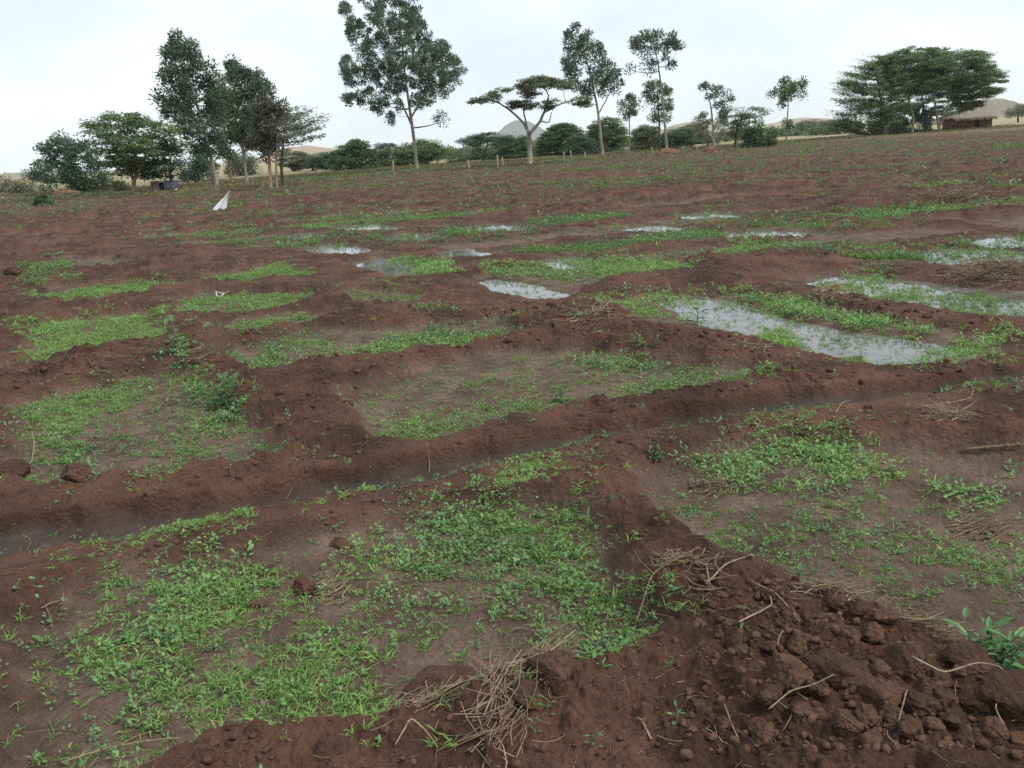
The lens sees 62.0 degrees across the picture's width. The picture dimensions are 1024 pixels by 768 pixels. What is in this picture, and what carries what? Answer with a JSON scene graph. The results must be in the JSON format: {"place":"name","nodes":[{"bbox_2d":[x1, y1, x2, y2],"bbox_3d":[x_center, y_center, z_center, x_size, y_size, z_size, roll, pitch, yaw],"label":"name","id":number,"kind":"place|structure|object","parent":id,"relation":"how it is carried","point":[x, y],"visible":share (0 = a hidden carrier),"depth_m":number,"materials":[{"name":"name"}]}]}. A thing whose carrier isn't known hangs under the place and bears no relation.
{"place":"outdoors","nodes":[
{"label":"outdoors","id":0,"kind":"place"},
{"bbox_2d":[251,145,350,162],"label":"hill","id":1,"kind":"structure","parent":0,"point":[310,150],"depth_m":821.07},
{"bbox_2d":[0,116,1023,767],"bbox_3d":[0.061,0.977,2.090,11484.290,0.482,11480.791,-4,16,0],"label":"ground","id":2,"kind":"structure","parent":0,"point":[114,508],"depth_m":4.63,"materials":[{"name":"soil"}]},
{"bbox_2d":[0,458,30,477],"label":"soil clod","id":3,"kind":"object","parent":2,"relation":"on","point":[21,467],"visible":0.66,"depth_m":4.69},
{"bbox_2d":[6,178,52,193],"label":"rounded bush","id":4,"kind":"object","parent":2,"relation":"on","point":[18,187],"visible":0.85,"depth_m":77.82,"materials":[{"name":"green plant"}]},
{"bbox_2d":[20,128,116,192],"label":"round tree","id":5,"kind":"object","parent":2,"relation":"on","point":[69,151],"visible":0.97,"depth_m":67.61,"materials":[{"name":"green plant"}]},
{"bbox_2d":[60,462,93,481],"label":"soil clod","id":6,"kind":"object","parent":2,"relation":"on","point":[78,472],"visible":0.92,"depth_m":4.54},
{"bbox_2d":[71,110,191,192],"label":"acacia tree","id":7,"kind":"object","parent":2,"relation":"on","point":[129,164],"visible":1,"depth_m":53.88,"materials":[{"name":"green plant"}]},
{"bbox_2d":[148,314,191,351],"bbox_3d":[-2.944,-0.418,7.402,0.281,0.346,0.364,5,18,27],"label":"young plant","id":8,"kind":"object","parent":2,"relation":"on","point":[171,318],"visible":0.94,"depth_m":7.40,"materials":[{"name":"green plant"}]},
{"bbox_2d":[138,141,206,189],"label":"acacia tree","id":9,"kind":"object","parent":2,"relation":"on","point":[159,173],"visible":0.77,"depth_m":55.55,"materials":[{"name":"green plant"}]},
{"bbox_2d":[147,27,231,185],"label":"silky tree","id":10,"kind":"object","parent":2,"relation":"on","point":[178,50],"visible":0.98,"depth_m":59.98,"materials":[{"name":"green plant"}]},
{"bbox_2d":[176,159,220,183],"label":"rounded bush","id":11,"kind":"object","parent":2,"relation":"on","point":[202,168],"visible":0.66,"depth_m":79.84,"materials":[{"name":"green plant"}]},
{"bbox_2d":[175,341,221,361],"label":"straw heap","id":12,"kind":"object","parent":2,"relation":"on","point":[202,355],"visible":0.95,"depth_m":7.18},
{"bbox_2d":[203,371,239,410],"bbox_3d":[-2.010,0.063,6.039,0.299,0.258,0.244,5,18,29],"label":"young plant","id":13,"kind":"object","parent":2,"relation":"on","point":[224,390],"visible":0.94,"depth_m":6.04,"materials":[{"name":"green plant"}]},
{"bbox_2d":[202,72,242,181],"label":"silky tree","id":14,"kind":"object","parent":2,"relation":"on","point":[231,152],"visible":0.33,"depth_m":69.90,"materials":[{"name":"green plant"}]},
{"bbox_2d":[220,151,263,176],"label":"rounded bush","id":15,"kind":"object","parent":2,"relation":"on","point":[252,168],"visible":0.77,"depth_m":101.04,"materials":[{"name":"green plant"}]},
{"bbox_2d":[218,52,276,181],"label":"silky tree","id":16,"kind":"object","parent":2,"relation":"on","point":[243,74],"visible":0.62,"depth_m":66.22,"materials":[{"name":"green plant"}]},
{"bbox_2d":[239,87,292,187],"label":"silky tree","id":17,"kind":"object","parent":2,"relation":"on","point":[265,140],"visible":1,"depth_m":46.02,"materials":[{"name":"green plant"}]},
{"bbox_2d":[277,150,308,171],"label":"round tree","id":18,"kind":"object","parent":2,"relation":"on","point":[297,158],"visible":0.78,"depth_m":110.24,"materials":[{"name":"green plant"}]},
{"bbox_2d":[271,105,331,184],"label":"acacia tree","id":19,"kind":"object","parent":2,"relation":"on","point":[296,126],"visible":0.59,"depth_m":51.94,"materials":[{"name":"green plant"}]},
{"bbox_2d":[291,576,315,597],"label":"soil clod","id":20,"kind":"object","parent":2,"relation":"on","point":[302,584],"visible":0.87,"depth_m":3.42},
{"bbox_2d":[300,152,333,170],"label":"round tree","id":21,"kind":"object","parent":2,"relation":"on","point":[314,160],"visible":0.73,"depth_m":105.15,"materials":[{"name":"green plant"}]},
{"bbox_2d":[309,565,355,604],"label":"straw heap","id":22,"kind":"object","parent":2,"relation":"on","point":[327,576],"visible":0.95,"depth_m":3.47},
{"bbox_2d":[301,244,370,253],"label":"puddle","id":23,"kind":"object","parent":2,"relation":"on","point":[323,248],"visible":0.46,"depth_m":16.00,"materials":[{"name":"liquid"}]},
{"bbox_2d":[323,138,381,170],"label":"round tree","id":24,"kind":"object","parent":2,"relation":"on","point":[356,159],"visible":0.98,"depth_m":94.28,"materials":[{"name":"green plant"}]},
{"bbox_2d":[348,257,420,275],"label":"puddle","id":25,"kind":"object","parent":2,"relation":"on","point":[382,268],"visible":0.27,"depth_m":13.14,"materials":[{"name":"liquid"}]},
{"bbox_2d":[366,142,404,166],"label":"round tree","id":26,"kind":"object","parent":2,"relation":"on","point":[383,153],"visible":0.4,"depth_m":106.20,"materials":[{"name":"green plant"}]},
{"bbox_2d":[336,0,469,168],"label":"silky tree","id":27,"kind":"object","parent":2,"relation":"on","point":[410,27],"visible":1,"depth_m":73.46,"materials":[{"name":"green plant"}]},
{"bbox_2d":[389,138,455,165],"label":"acacia tree","id":28,"kind":"object","parent":2,"relation":"on","point":[435,153],"visible":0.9,"depth_m":102.69,"materials":[{"name":"green plant"}]},
{"bbox_2d":[379,671,492,712],"bbox_3d":[-0.230,0.953,2.612,0.360,0.172,0.212,-4,16,0],"label":"straw heap","id":29,"kind":"object","parent":2,"relation":"on","point":[426,700],"visible":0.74,"depth_m":2.58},
{"bbox_2d":[401,664,476,704],"bbox_3d":[-0.234,0.986,2.765,0.261,0.131,0.144,-9,16,-17],"label":"soil clod","id":30,"kind":"object","parent":2,"relation":"on","point":[433,674],"visible":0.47,"depth_m":2.73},
{"bbox_2d":[438,248,491,256],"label":"puddle","id":31,"kind":"object","parent":2,"relation":"on","point":[467,252],"visible":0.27,"depth_m":14.23,"materials":[{"name":"liquid"}]},
{"bbox_2d":[460,146,499,160],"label":"rounded bush","id":32,"kind":"object","parent":2,"relation":"on","point":[474,153],"visible":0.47,"depth_m":107.25,"materials":[{"name":"green plant"}]},
{"bbox_2d":[454,132,517,160],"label":"acacia tree","id":33,"kind":"object","parent":2,"relation":"on","point":[488,138],"visible":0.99,"depth_m":99.20,"materials":[{"name":"green plant"}]},
{"bbox_2d":[447,635,550,767],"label":"straw heap","id":34,"kind":"object","parent":2,"relation":"on","point":[474,736],"visible":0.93,"depth_m":2.44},
{"bbox_2d":[0,128,1023,767],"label":"grass","id":35,"kind":"structure","parent":2,"relation":"on","point":[256,670],"depth_m":4.39,"materials":[{"name":"plant"}]},
{"bbox_2d":[0,126,1023,767],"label":"weeds","id":36,"kind":"object","parent":2,"relation":"on","point":[830,452],"visible":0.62,"depth_m":5.55,"materials":[{"name":"green plant"}]},
{"bbox_2d":[0,292,1023,767],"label":"soil crumbs","id":37,"kind":"object","parent":2,"relation":"on","point":[818,712],"visible":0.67,"depth_m":2.72,"materials":[{"name":"soil"}]},
{"bbox_2d":[0,123,1023,203],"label":"edge grass","id":38,"kind":"structure","parent":2,"relation":"on","point":[259,180],"depth_m":73.61,"materials":[{"name":"plant"}]},
{"bbox_2d":[0,129,1023,767],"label":"straw litter","id":39,"kind":"object","parent":2,"relation":"on","point":[524,481],"visible":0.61,"depth_m":4.18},
{"bbox_2d":[493,136,537,158],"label":"round tree","id":40,"kind":"object","parent":2,"relation":"on","point":[516,146],"visible":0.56,"depth_m":105.40,"materials":[{"name":"green plant"}]},
{"bbox_2d":[478,279,569,298],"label":"puddle","id":41,"kind":"object","parent":2,"relation":"on","point":[507,287],"visible":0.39,"depth_m":10.32,"materials":[{"name":"liquid"}]},
{"bbox_2d":[508,678,543,710],"bbox_3d":[0.039,0.925,2.507,0.105,0.110,0.127,-4,16,0],"label":"soil clod","id":42,"kind":"object","parent":2,"relation":"on","point":[529,688],"visible":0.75,"depth_m":2.47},
{"bbox_2d":[466,74,595,163],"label":"umbrella acacia","id":43,"kind":"object","parent":2,"relation":"on","point":[536,82],"visible":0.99,"depth_m":64.65,"materials":[{"name":"green plant"}]},
{"bbox_2d":[492,619,591,685],"bbox_3d":[0.095,0.904,2.719,0.320,0.253,0.429,-4,16,0],"label":"straw heap","id":44,"kind":"object","parent":2,"relation":"on","point":[531,654],"visible":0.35,"depth_m":2.68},
{"bbox_2d":[526,649,577,696],"bbox_3d":[0.127,0.867,2.601,0.139,0.110,0.183,-14,19,-33],"label":"soil clod","id":45,"kind":"object","parent":2,"relation":"on","point":[556,668],"visible":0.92,"depth_m":2.55,"materials":[{"name":"soil"}]},
{"bbox_2d":[533,122,586,156],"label":"round tree","id":46,"kind":"object","parent":2,"relation":"on","point":[551,142],"visible":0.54,"depth_m":106.64,"materials":[{"name":"green plant"}]},
{"bbox_2d":[561,135,600,155],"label":"round tree","id":47,"kind":"object","parent":2,"relation":"on","point":[587,148],"visible":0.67,"depth_m":99.31,"materials":[{"name":"green plant"}]},
{"bbox_2d":[559,21,626,154],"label":"silky tree","id":48,"kind":"object","parent":2,"relation":"on","point":[593,80],"visible":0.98,"depth_m":79.97,"materials":[{"name":"green plant"}]},
{"bbox_2d":[552,301,641,321],"bbox_3d":[0.812,-0.672,7.949,0.900,0.193,0.801,-4,16,0],"label":"straw heap","id":49,"kind":"object","parent":2,"relation":"on","point":[601,315],"visible":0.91,"depth_m":7.86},
{"bbox_2d":[584,116,630,151],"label":"round tree","id":50,"kind":"object","parent":2,"relation":"on","point":[612,131],"visible":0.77,"depth_m":111.58,"materials":[{"name":"green plant"}]},
{"bbox_2d":[616,92,639,151],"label":"tree","id":51,"kind":"object","parent":2,"relation":"on","point":[631,111],"visible":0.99,"depth_m":94.24,"materials":[{"name":"green plant"}]},
{"bbox_2d":[626,124,663,150],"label":"round tree","id":52,"kind":"object","parent":2,"relation":"on","point":[644,134],"visible":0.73,"depth_m":105.86,"materials":[{"name":"green plant"}]},
{"bbox_2d":[622,28,685,148],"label":"silky tree","id":53,"kind":"object","parent":2,"relation":"on","point":[674,43],"visible":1,"depth_m":84.99,"materials":[{"name":"green plant"}]},
{"bbox_2d":[633,78,674,149],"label":"silky tree","id":54,"kind":"object","parent":2,"relation":"on","point":[652,88],"visible":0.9,"depth_m":89.66,"materials":[{"name":"green plant"}]},
{"bbox_2d":[655,126,700,148],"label":"round tree","id":55,"kind":"object","parent":2,"relation":"on","point":[679,137],"visible":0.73,"depth_m":101.55,"materials":[{"name":"green plant"}]},
{"bbox_2d":[643,548,734,594],"bbox_3d":[0.686,0.663,3.173,0.349,0.096,0.322,-10,17,-20],"label":"straw heap","id":56,"kind":"object","parent":2,"relation":"on","point":[665,556],"visible":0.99,"depth_m":3.18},
{"bbox_2d":[691,109,733,146],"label":"tree","id":57,"kind":"object","parent":2,"relation":"on","point":[703,116],"visible":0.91,"depth_m":93.28,"materials":[{"name":"green plant"}]},
{"bbox_2d":[683,466,746,500],"bbox_3d":[1.010,0.488,4.247,0.312,0.070,0.404,0,16,13],"label":"straw heap","id":58,"kind":"object","parent":2,"relation":"on","point":[721,480],"visible":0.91,"depth_m":4.22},
{"bbox_2d":[697,81,735,146],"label":"tree","id":59,"kind":"object","parent":2,"relation":"on","point":[705,86],"visible":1,"depth_m":86.73,"materials":[{"name":"green plant"}]},
{"bbox_2d":[716,338,774,358],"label":"straw heap","id":60,"kind":"object","parent":2,"relation":"on","point":[745,346],"visible":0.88,"depth_m":6.39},
{"bbox_2d":[720,106,772,145],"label":"acacia tree","id":61,"kind":"object","parent":2,"relation":"on","point":[738,122],"visible":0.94,"depth_m":87.81,"materials":[{"name":"green plant"}]},
{"bbox_2d":[736,118,781,147],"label":"rounded bush","id":62,"kind":"object","parent":2,"relation":"on","point":[748,137],"visible":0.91,"depth_m":78.41,"materials":[{"name":"green plant"}]},
{"bbox_2d":[746,717,773,745],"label":"soil clod","id":63,"kind":"object","parent":2,"relation":"on","point":[760,729],"visible":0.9,"depth_m":2.31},
{"bbox_2d":[755,683,782,706],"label":"soil clod","id":64,"kind":"object","parent":2,"relation":"on","point":[769,694],"visible":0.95,"depth_m":2.40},
{"bbox_2d":[715,230,826,237],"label":"puddle","id":65,"kind":"object","parent":2,"relation":"on","point":[761,232],"visible":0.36,"depth_m":14.29,"materials":[{"name":"liquid"}]},
{"bbox_2d":[765,75,810,140],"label":"tree","id":66,"kind":"object","parent":2,"relation":"on","point":[786,93],"visible":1,"depth_m":95.38,"materials":[{"name":"green plant"}]},
{"bbox_2d":[765,652,813,695],"bbox_3d":[0.808,0.864,2.492,0.163,0.164,0.112,-12,18,-28],"label":"soil clod","id":67,"kind":"object","parent":2,"relation":"on","point":[786,672],"visible":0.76,"depth_m":2.45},
{"bbox_2d":[786,630,812,655],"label":"soil clod","id":68,"kind":"object","parent":2,"relation":"on","point":[798,643],"visible":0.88,"depth_m":2.66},
{"bbox_2d":[789,701,815,718],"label":"soil clod","id":69,"kind":"object","parent":2,"relation":"on","point":[799,710],"visible":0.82,"depth_m":2.36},
{"bbox_2d":[658,296,969,364],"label":"puddle","id":70,"kind":"object","parent":2,"relation":"on","point":[874,355],"visible":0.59,"depth_m":7.19,"materials":[{"name":"liquid"}]},
{"bbox_2d":[799,277,860,296],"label":"straw heap","id":71,"kind":"object","parent":2,"relation":"on","point":[828,289],"visible":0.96,"depth_m":8.45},
{"bbox_2d":[794,648,874,691],"bbox_3d":[0.955,0.875,2.525,0.289,0.174,0.159,9,20,38],"label":"soil clod","id":72,"kind":"object","parent":2,"relation":"on","point":[823,663],"visible":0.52,"depth_m":2.48,"materials":[{"name":"soil"}]},
{"bbox_2d":[826,593,848,610],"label":"soil clod","id":73,"kind":"object","parent":2,"relation":"on","point":[833,601],"visible":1,"depth_m":2.88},
{"bbox_2d":[830,708,863,736],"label":"soil clod","id":74,"kind":"object","parent":2,"relation":"on","point":[845,722],"visible":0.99,"depth_m":2.26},
{"bbox_2d":[790,573,920,615],"bbox_3d":[1.180,0.752,2.985,0.462,0.180,0.243,-4,16,0],"label":"straw heap","id":75,"kind":"object","parent":2,"relation":"on","point":[826,584],"visible":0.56,"depth_m":2.96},
{"bbox_2d":[804,49,927,135],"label":"acacia tree","id":76,"kind":"object","parent":2,"relation":"on","point":[864,106],"visible":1,"depth_m":101.35,"materials":[{"name":"green plant"}]},
{"bbox_2d":[853,702,882,729],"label":"soil clod","id":77,"kind":"object","parent":2,"relation":"on","point":[867,715],"visible":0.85,"depth_m":2.28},
{"bbox_2d":[857,729,882,747],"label":"soil clod","id":78,"kind":"object","parent":2,"relation":"on","point":[871,737],"visible":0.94,"depth_m":2.23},
{"bbox_2d":[859,622,885,644],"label":"soil clod","id":79,"kind":"object","parent":2,"relation":"on","point":[872,633],"visible":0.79,"depth_m":2.69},
{"bbox_2d":[855,676,903,711],"bbox_3d":[1.038,0.885,2.411,0.129,0.100,0.108,12,22,43],"label":"soil clod","id":80,"kind":"object","parent":2,"relation":"on","point":[878,693],"visible":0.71,"depth_m":2.38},
{"bbox_2d":[870,658,891,679],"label":"soil clod","id":81,"kind":"object","parent":2,"relation":"on","point":[881,668],"visible":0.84,"depth_m":2.48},
{"bbox_2d":[873,607,899,625],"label":"soil clod","id":82,"kind":"object","parent":2,"relation":"on","point":[889,616],"visible":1,"depth_m":2.75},
{"bbox_2d":[877,704,904,722],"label":"soil clod","id":83,"kind":"object","parent":2,"relation":"on","point":[888,714],"visible":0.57,"depth_m":2.31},
{"bbox_2d":[869,103,935,133],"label":"understorey bush","id":84,"kind":"object","parent":2,"relation":"on","point":[923,117],"visible":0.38,"depth_m":106.11,"materials":[{"name":"green plant"}]},
{"bbox_2d":[882,640,926,678],"bbox_3d":[1.162,0.829,2.529,0.130,0.142,0.160,-4,16,0],"label":"soil clod","id":85,"kind":"object","parent":2,"relation":"on","point":[900,661],"visible":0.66,"depth_m":2.48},
{"bbox_2d":[898,715,922,738],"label":"soil clod","id":86,"kind":"object","parent":2,"relation":"on","point":[909,726],"visible":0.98,"depth_m":2.23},
{"bbox_2d":[806,275,1023,315],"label":"puddle","id":87,"kind":"object","parent":2,"relation":"on","point":[947,289],"visible":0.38,"depth_m":8.54,"materials":[{"name":"liquid"}]},
{"bbox_2d":[879,45,959,132],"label":"acacia tree","id":88,"kind":"object","parent":2,"relation":"on","point":[929,81],"visible":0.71,"depth_m":101.00,"materials":[{"name":"green plant"}]},
{"bbox_2d":[903,689,941,717],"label":"soil clod","id":89,"kind":"object","parent":2,"relation":"on","point":[921,705],"visible":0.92,"depth_m":2.32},
{"bbox_2d":[875,603,973,641],"bbox_3d":[1.373,0.792,2.835,0.269,0.198,0.337,-17,21,-41],"label":"straw heap","id":90,"kind":"object","parent":2,"relation":"on","point":[912,618],"visible":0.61,"depth_m":2.78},
{"bbox_2d":[881,74,970,124],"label":"acacia tree","id":91,"kind":"object","parent":2,"relation":"on","point":[938,96],"visible":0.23,"depth_m":118.47,"materials":[{"name":"green plant"}]},
{"bbox_2d":[921,716,945,732],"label":"soil clod","id":92,"kind":"object","parent":2,"relation":"on","point":[931,723],"visible":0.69,"depth_m":2.27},
{"bbox_2d":[926,664,954,687],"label":"soil clod","id":93,"kind":"object","parent":2,"relation":"on","point":[933,674],"visible":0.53,"depth_m":2.48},
{"bbox_2d":[932,687,960,705],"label":"soil clod","id":94,"kind":"object","parent":2,"relation":"on","point":[941,695],"visible":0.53,"depth_m":2.38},
{"bbox_2d":[911,396,987,424],"bbox_3d":[2.393,0.138,4.677,0.365,0.139,0.502,2,17,19],"label":"straw heap","id":95,"kind":"object","parent":2,"relation":"on","point":[944,409],"visible":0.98,"depth_m":4.64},
{"bbox_2d":[938,711,961,728],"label":"soil clod","id":96,"kind":"object","parent":2,"relation":"on","point":[949,720],"visible":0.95,"depth_m":2.27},
{"bbox_2d":[892,184,1023,209],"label":"weeds","id":97,"kind":"object","parent":2,"relation":"on","point":[975,192],"visible":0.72,"depth_m":16.59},
{"bbox_2d":[952,727,975,747],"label":"soil clod","id":98,"kind":"object","parent":2,"relation":"on","point":[965,735],"visible":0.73,"depth_m":2.22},
{"bbox_2d":[920,47,1010,130],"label":"acacia tree","id":99,"kind":"object","parent":2,"relation":"on","point":[980,67],"visible":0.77,"depth_m":103.46,"materials":[{"name":"green plant"}]},
{"bbox_2d":[912,248,1023,264],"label":"puddle","id":100,"kind":"object","parent":2,"relation":"on","point":[951,261],"visible":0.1,"depth_m":10.75,"materials":[{"name":"liquid"}]},
{"bbox_2d":[939,111,997,129],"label":"thatched hut","id":101,"kind":"object","parent":2,"relation":"on","point":[979,119],"visible":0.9,"depth_m":114.03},
{"bbox_2d":[942,638,995,673],"bbox_3d":[1.373,0.832,2.555,0.152,0.082,0.137,11,21,43],"label":"soil clod","id":102,"kind":"object","parent":2,"relation":"on","point":[961,650],"visible":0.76,"depth_m":2.54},
{"bbox_2d":[957,684,993,714],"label":"soil clod","id":103,"kind":"object","parent":2,"relation":"on","point":[969,701],"visible":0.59,"depth_m":2.36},
{"bbox_2d":[930,254,1023,293],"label":"straw heap","id":104,"kind":"object","parent":2,"relation":"on","point":[991,267],"visible":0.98,"depth_m":8.83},
{"bbox_2d":[939,607,1023,670],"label":"young plant","id":105,"kind":"object","parent":2,"relation":"on","point":[1004,642],"visible":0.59,"depth_m":2.61,"materials":[{"name":"green plant"}]},
{"bbox_2d":[946,505,1023,546],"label":"straw heap","id":106,"kind":"object","parent":2,"relation":"on","point":[977,529],"visible":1,"depth_m":3.62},
{"bbox_2d":[971,715,1010,739],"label":"soil clod","id":107,"kind":"object","parent":2,"relation":"on","point":[990,726],"visible":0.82,"depth_m":2.26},
{"bbox_2d":[965,236,1023,249],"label":"puddle","id":108,"kind":"object","parent":2,"relation":"on","point":[987,240],"visible":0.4,"depth_m":11.82,"materials":[{"name":"liquid"}]},
{"bbox_2d":[974,667,1023,722],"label":"soil clod","id":109,"kind":"object","parent":2,"relation":"on","point":[1003,689],"visible":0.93,"depth_m":2.32,"materials":[{"name":"soil"}]},
{"bbox_2d":[0,0,1023,173],"label":"sky","id":110,"kind":"structure","parent":0,"point":[63,62],"materials":[{"name":"white"}]},
{"bbox_2d":[481,120,545,146],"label":"hill","id":111,"kind":"structure","parent":0,"point":[515,128],"depth_m":2997.66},
{"bbox_2d":[931,98,1023,121],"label":"hill","id":112,"kind":"structure","parent":0,"point":[996,106],"depth_m":504.17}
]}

